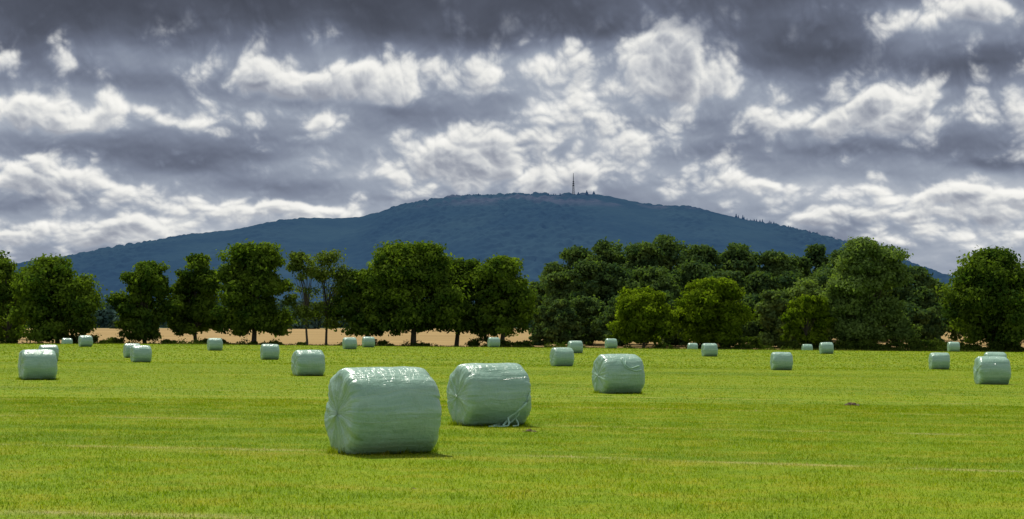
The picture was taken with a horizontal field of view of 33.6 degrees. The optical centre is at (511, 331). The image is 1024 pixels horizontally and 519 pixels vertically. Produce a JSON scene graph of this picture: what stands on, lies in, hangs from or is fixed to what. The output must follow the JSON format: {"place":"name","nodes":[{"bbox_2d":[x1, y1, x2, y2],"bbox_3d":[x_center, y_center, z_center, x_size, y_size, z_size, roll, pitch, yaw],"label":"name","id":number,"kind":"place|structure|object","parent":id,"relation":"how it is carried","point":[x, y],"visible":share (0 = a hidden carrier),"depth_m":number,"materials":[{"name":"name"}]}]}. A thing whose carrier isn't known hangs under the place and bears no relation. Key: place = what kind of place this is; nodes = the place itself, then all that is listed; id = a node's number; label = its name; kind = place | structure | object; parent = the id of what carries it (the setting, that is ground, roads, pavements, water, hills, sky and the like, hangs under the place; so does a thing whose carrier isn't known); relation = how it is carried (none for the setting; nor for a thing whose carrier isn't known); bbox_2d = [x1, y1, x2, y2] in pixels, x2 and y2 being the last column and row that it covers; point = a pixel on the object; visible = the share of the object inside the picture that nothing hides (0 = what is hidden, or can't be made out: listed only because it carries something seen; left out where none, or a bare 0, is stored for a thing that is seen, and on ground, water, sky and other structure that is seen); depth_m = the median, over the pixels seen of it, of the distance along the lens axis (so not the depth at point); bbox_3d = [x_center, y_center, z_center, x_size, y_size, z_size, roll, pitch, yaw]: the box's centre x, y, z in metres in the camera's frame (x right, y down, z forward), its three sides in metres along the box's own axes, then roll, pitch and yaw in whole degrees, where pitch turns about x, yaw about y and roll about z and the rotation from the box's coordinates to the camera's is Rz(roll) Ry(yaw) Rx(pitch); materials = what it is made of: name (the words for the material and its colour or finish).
{"place":"outdoors","nodes":[
{"label":"outdoors","id":0,"kind":"place"},
{"bbox_2d":[14,192,954,303],"bbox_3d":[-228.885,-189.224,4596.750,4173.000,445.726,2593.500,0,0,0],"label":"hill","id":1,"kind":"structure","parent":0,"point":[536,231],"depth_m":4451.17,"materials":[{"name":"blue plant"}]},
{"bbox_2d":[466,191,847,240],"bbox_3d":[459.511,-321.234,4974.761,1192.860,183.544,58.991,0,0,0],"label":"ridge conifers","id":2,"kind":"object","parent":1,"relation":"on","point":[743,218],"visible":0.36,"depth_m":4957.05,"materials":[{"name":"green plant"}]},
{"bbox_2d":[1,342,1021,351],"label":"tall grass","id":3,"kind":"structure","parent":0,"point":[543,347],"depth_m":243.47,"materials":[{"name":"green plant"}]},
{"bbox_2d":[0,0,1023,275],"bbox_3d":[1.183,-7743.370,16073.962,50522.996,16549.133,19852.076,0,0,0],"label":"sky","id":4,"kind":"structure","parent":0,"point":[880,122],"depth_m":25657.16,"materials":[{"name":"grey"}]},
{"bbox_2d":[0,327,1023,518],"bbox_3d":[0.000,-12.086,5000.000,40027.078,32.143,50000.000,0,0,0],"label":"ground","id":5,"kind":"structure","parent":0,"point":[317,337],"depth_m":26.89,"materials":[{"name":"green plant"}]},
{"bbox_2d":[0,250,25,331],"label":"oak tree","id":6,"kind":"object","parent":5,"relation":"on","point":[13,299],"visible":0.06,"depth_m":284.49,"materials":[{"name":"green plant"}]},
{"bbox_2d":[0,259,27,340],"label":"oak tree","id":7,"kind":"object","parent":5,"relation":"on","point":[7,267],"visible":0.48,"depth_m":256.88,"materials":[{"name":"green plant"}]},
{"bbox_2d":[18,349,57,379],"bbox_3d":[-18.245,1.273,65.314,1.333,1.198,1.326,-1,0,-28],"label":"wrapped silage bale","id":8,"kind":"object","parent":5,"relation":"on","point":[34,364],"visible":0.94,"depth_m":64.83},
{"bbox_2d":[38,345,58,359],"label":"wrapped silage bale","id":9,"kind":"object","parent":5,"relation":"on","point":[54,348],"visible":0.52,"depth_m":115.24},
{"bbox_2d":[4,253,110,343],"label":"oak tree","id":10,"kind":"object","parent":5,"relation":"on","point":[55,297],"visible":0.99,"depth_m":246.38,"materials":[{"name":"green plant"}]},
{"bbox_2d":[61,338,72,343],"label":"wrapped silage bale","id":11,"kind":"object","parent":5,"relation":"on","point":[67,341],"visible":0.56,"depth_m":229.06},
{"bbox_2d":[78,335,92,346],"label":"wrapped silage bale","id":12,"kind":"object","parent":5,"relation":"on","point":[85,340],"visible":1,"depth_m":178.93},
{"bbox_2d":[123,343,139,357],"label":"wrapped silage bale","id":13,"kind":"object","parent":5,"relation":"on","point":[126,349],"visible":0.56,"depth_m":128.39},
{"bbox_2d":[130,345,151,361],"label":"wrapped silage bale","id":14,"kind":"object","parent":5,"relation":"on","point":[140,353],"visible":0.94,"depth_m":113.76},
{"bbox_2d":[104,260,182,343],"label":"oak tree","id":15,"kind":"object","parent":5,"relation":"on","point":[148,288],"visible":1,"depth_m":249.96,"materials":[{"name":"green plant"}]},
{"bbox_2d":[166,252,227,342],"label":"oak tree","id":16,"kind":"object","parent":5,"relation":"on","point":[195,286],"visible":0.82,"depth_m":255.09,"materials":[{"name":"green plant"}]},
{"bbox_2d":[207,338,222,350],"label":"wrapped silage bale","id":17,"kind":"object","parent":5,"relation":"on","point":[215,344],"visible":1,"depth_m":163.13},
{"bbox_2d":[209,238,297,341],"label":"oak tree","id":18,"kind":"object","parent":5,"relation":"on","point":[253,285],"visible":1,"depth_m":249.84,"materials":[{"name":"green plant"}]},
{"bbox_2d":[260,344,279,359],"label":"wrapped silage bale","id":19,"kind":"object","parent":5,"relation":"on","point":[269,351],"visible":1,"depth_m":126.08},
{"bbox_2d":[25,299,532,328],"bbox_3d":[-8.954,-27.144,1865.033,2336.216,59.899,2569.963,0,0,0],"label":"distant trees","id":20,"kind":"object","parent":5,"relation":"on","point":[108,316],"visible":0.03,"depth_m":726.89,"materials":[{"name":"green plant"}]},
{"bbox_2d":[280,250,329,344],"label":"ash tree","id":21,"kind":"object","parent":5,"relation":"on","point":[297,260],"visible":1,"depth_m":249.47,"materials":[{"name":"green plant"}]},
{"bbox_2d":[291,350,324,375],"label":"wrapped silage bale","id":22,"kind":"object","parent":5,"relation":"on","point":[307,362],"visible":0.91,"depth_m":77.62},
{"bbox_2d":[300,248,357,344],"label":"ash tree","id":23,"kind":"object","parent":5,"relation":"on","point":[338,275],"visible":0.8,"depth_m":251.87,"materials":[{"name":"green plant"}]},
{"bbox_2d":[342,337,356,348],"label":"wrapped silage bale","id":24,"kind":"object","parent":5,"relation":"on","point":[349,342],"visible":0.91,"depth_m":178.18},
{"bbox_2d":[322,268,400,336],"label":"oak tree","id":25,"kind":"object","parent":5,"relation":"on","point":[348,303],"visible":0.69,"depth_m":249.30,"materials":[{"name":"green plant"}]},
{"bbox_2d":[362,337,374,346],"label":"wrapped silage bale","id":26,"kind":"object","parent":5,"relation":"on","point":[368,341],"visible":0.92,"depth_m":192.97},
{"bbox_2d":[324,366,441,454],"bbox_3d":[-1.817,1.107,23.875,1.377,1.234,1.365,0,1,-25],"label":"wrapped silage bale","id":27,"kind":"object","parent":5,"relation":"on","point":[373,410],"visible":0.96,"depth_m":23.38},
{"bbox_2d":[357,239,474,345],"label":"oak tree","id":28,"kind":"object","parent":5,"relation":"on","point":[407,277],"visible":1,"depth_m":245.85,"materials":[{"name":"green plant"}]},
{"bbox_2d":[428,256,480,346],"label":"oak tree","id":29,"kind":"object","parent":5,"relation":"on","point":[468,264],"visible":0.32,"depth_m":251.90,"materials":[{"name":"green plant"}]},
{"bbox_2d":[447,363,530,426],"bbox_3d":[-0.427,1.190,32.127,1.341,1.200,1.368,0,-1,-24],"label":"wrapped silage bale","id":30,"kind":"object","parent":5,"relation":"on","point":[490,393],"visible":0.97,"depth_m":31.64},
{"bbox_2d":[487,337,499,346],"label":"wrapped silage bale","id":31,"kind":"object","parent":5,"relation":"on","point":[493,341],"visible":0.86,"depth_m":205.03},
{"bbox_2d":[20,234,981,347],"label":"woodland","id":32,"kind":"object","parent":5,"relation":"on","point":[578,301],"visible":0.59,"depth_m":349.73,"materials":[{"name":"green plant"}]},
{"bbox_2d":[462,252,541,339],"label":"oak tree","id":33,"kind":"object","parent":5,"relation":"on","point":[505,296],"visible":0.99,"depth_m":248.40,"materials":[{"name":"green plant"}]},
{"bbox_2d":[0,333,1023,351],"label":"hedgerow","id":34,"kind":"object","parent":5,"relation":"on","point":[913,344],"visible":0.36,"depth_m":248.79,"materials":[{"name":"green plant"}]},
{"bbox_2d":[550,347,573,365],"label":"wrapped silage bale","id":35,"kind":"object","parent":5,"relation":"on","point":[561,356],"visible":0.93,"depth_m":113.92},
{"bbox_2d":[567,341,582,352],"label":"wrapped silage bale","id":36,"kind":"object","parent":5,"relation":"on","point":[576,346],"visible":0.7,"depth_m":167.45},
{"bbox_2d":[605,338,616,348],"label":"wrapped silage bale","id":37,"kind":"object","parent":5,"relation":"on","point":[610,343],"visible":0.88,"depth_m":205.01},
{"bbox_2d":[592,354,644,393],"bbox_3d":[3.372,1.343,53.957,1.417,1.277,1.426,0,1,-18],"label":"wrapped silage bale","id":38,"kind":"object","parent":5,"relation":"on","point":[616,373],"visible":0.94,"depth_m":53.43},
{"bbox_2d":[605,286,681,348],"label":"field maple tree","id":39,"kind":"object","parent":5,"relation":"on","point":[645,308],"visible":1,"depth_m":246.52,"materials":[{"name":"green plant"}]},
{"bbox_2d":[687,343,697,348],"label":"wrapped silage bale","id":40,"kind":"object","parent":5,"relation":"on","point":[692,345],"visible":0.69,"depth_m":228.98},
{"bbox_2d":[701,343,717,355],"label":"wrapped silage bale","id":41,"kind":"object","parent":5,"relation":"on","point":[709,349],"visible":0.92,"depth_m":156.84},
{"bbox_2d":[666,276,756,346],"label":"field maple tree","id":42,"kind":"object","parent":5,"relation":"on","point":[706,313],"visible":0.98,"depth_m":247.53,"materials":[{"name":"green plant"}]},
{"bbox_2d":[770,352,792,369],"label":"wrapped silage bale","id":43,"kind":"object","parent":5,"relation":"on","point":[781,360],"visible":0.9,"depth_m":107.74},
{"bbox_2d":[802,344,812,349],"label":"wrapped silage bale","id":44,"kind":"object","parent":5,"relation":"on","point":[807,346],"visible":0.59,"depth_m":228.97},
{"bbox_2d":[778,294,837,344],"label":"field maple tree","id":45,"kind":"object","parent":5,"relation":"on","point":[808,311],"visible":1,"depth_m":249.05,"materials":[{"name":"green plant"}]},
{"bbox_2d":[819,342,833,353],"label":"wrapped silage bale","id":46,"kind":"object","parent":5,"relation":"on","point":[826,347],"visible":0.98,"depth_m":177.91},
{"bbox_2d":[819,236,923,342],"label":"willow tree","id":47,"kind":"object","parent":5,"relation":"on","point":[860,308],"visible":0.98,"depth_m":250.29,"materials":[{"name":"green plant"}]},
{"bbox_2d":[928,352,949,369],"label":"wrapped silage bale","id":48,"kind":"object","parent":5,"relation":"on","point":[937,360],"visible":0.97,"depth_m":115.01},
{"bbox_2d":[947,342,959,351],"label":"wrapped silage bale","id":49,"kind":"object","parent":5,"relation":"on","point":[953,346],"visible":0.98,"depth_m":204.99},
{"bbox_2d":[934,245,1023,345],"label":"oak tree","id":50,"kind":"object","parent":5,"relation":"on","point":[987,292],"visible":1,"depth_m":248.61,"materials":[{"name":"green plant"}]},
{"bbox_2d":[973,356,1010,384],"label":"wrapped silage bale","id":51,"kind":"object","parent":5,"relation":"on","point":[992,370],"visible":0.96,"depth_m":73.19},
{"bbox_2d":[984,352,1006,357],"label":"wrapped silage bale","id":52,"kind":"object","parent":5,"relation":"on","point":[1002,354],"visible":0.14,"depth_m":112.58}
]}

